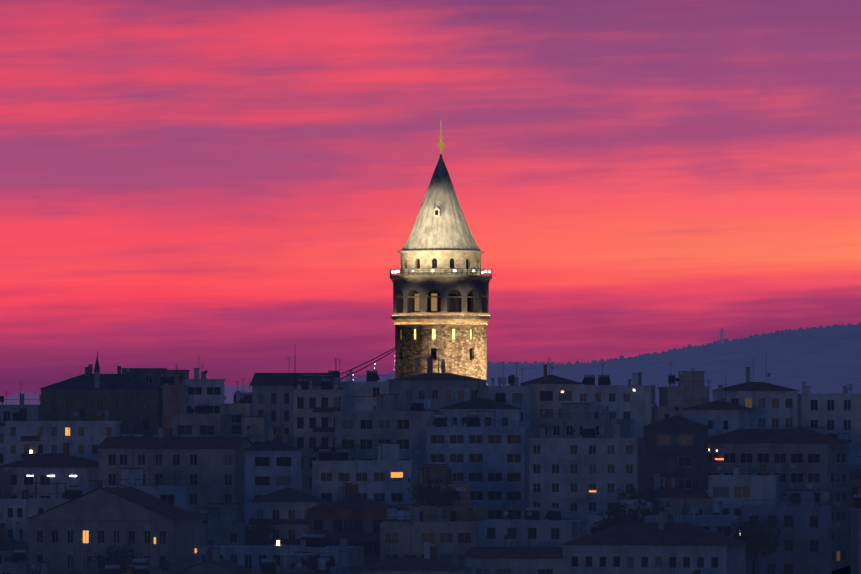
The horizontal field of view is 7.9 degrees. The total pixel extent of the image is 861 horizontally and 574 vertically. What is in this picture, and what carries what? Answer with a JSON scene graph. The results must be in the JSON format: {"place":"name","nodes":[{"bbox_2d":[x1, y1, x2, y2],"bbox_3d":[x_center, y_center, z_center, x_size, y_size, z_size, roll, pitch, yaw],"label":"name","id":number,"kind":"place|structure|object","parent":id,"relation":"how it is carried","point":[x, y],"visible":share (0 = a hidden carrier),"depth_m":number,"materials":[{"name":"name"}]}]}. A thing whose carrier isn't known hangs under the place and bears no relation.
{"place":"outdoors","nodes":[
{"label":"outdoors","id":0,"kind":"place"},
{"bbox_2d":[0,325,860,405],"bbox_3d":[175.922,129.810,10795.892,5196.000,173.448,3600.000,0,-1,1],"label":"ridge terrain","id":1,"kind":"structure","parent":0,"point":[825,363],"depth_m":11539.99,"materials":[{"name":"blue"}]},
{"bbox_2d":[8,322,860,396],"bbox_3d":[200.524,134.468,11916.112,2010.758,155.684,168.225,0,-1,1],"label":"tree line","id":2,"kind":"object","parent":1,"relation":"on","point":[611,361],"visible":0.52,"depth_m":11900.46,"materials":[{"name":"blue plant"}]},
{"bbox_2d":[718,328,725,343],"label":"tower","id":3,"kind":"structure","parent":1,"relation":"on","point":[721,335],"depth_m":11927.72,"materials":[{"name":"grey metal"}]},
{"bbox_2d":[0,0,860,396],"label":"sky","id":4,"kind":"structure","parent":0,"point":[234,189],"materials":[{"name":"pink"}]},
{"bbox_2d":[832,566,850,573],"bbox_3d":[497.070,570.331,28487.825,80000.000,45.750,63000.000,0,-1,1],"label":"terrain","id":5,"kind":"structure","parent":0,"point":[846,570],"depth_m":972.08,"materials":[{"name":"black"}]},
{"bbox_2d":[0,351,860,573],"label":"town buildings","id":6,"kind":"structure","parent":5,"relation":"on","point":[180,465],"depth_m":969.25,"materials":[{"name":"concrete"}]},
{"bbox_2d":[88,541,134,573],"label":"town tree","id":7,"kind":"object","parent":6,"relation":"on","point":[121,561],"visible":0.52,"depth_m":856.40,"materials":[{"name":"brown plant"}]},
{"bbox_2d":[238,515,276,545],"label":"town tree","id":8,"kind":"object","parent":6,"relation":"on","point":[253,534],"visible":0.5,"depth_m":933.89,"materials":[{"name":"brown plant"}]},
{"bbox_2d":[27,389,723,552],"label":"lit windows","id":9,"kind":"structure","parent":6,"relation":"attached to","point":[396,474],"depth_m":968.50,"materials":[{"name":"yellow glass"}]},
{"bbox_2d":[407,477,460,506],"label":"town tree","id":10,"kind":"object","parent":5,"relation":"on","point":[424,491],"visible":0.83,"depth_m":919.03,"materials":[{"name":"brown plant"}]},
{"bbox_2d":[390,122,491,385],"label":"tower","id":11,"kind":"structure","parent":5,"relation":"on","point":[440,293],"depth_m":1092.26,"materials":[{"name":"stone"}]},
{"bbox_2d":[340,347,394,379],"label":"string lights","id":12,"kind":"object","parent":11,"relation":"attached to","point":[369,361],"visible":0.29,"depth_m":1098.44,"materials":[{"name":"black metal"}]},
{"bbox_2d":[593,495,654,528],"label":"town tree","id":13,"kind":"object","parent":5,"relation":"on","point":[608,521],"visible":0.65,"depth_m":891.23,"materials":[{"name":"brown plant"}]},
{"bbox_2d":[613,482,669,514],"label":"town tree","id":14,"kind":"object","parent":5,"relation":"on","point":[633,494],"visible":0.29,"depth_m":921.35,"materials":[{"name":"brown plant"}]},
{"bbox_2d":[721,514,790,573],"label":"town tree","id":15,"kind":"object","parent":5,"relation":"on","point":[753,539],"visible":0.92,"depth_m":866.55,"materials":[{"name":"plant"}]}
]}

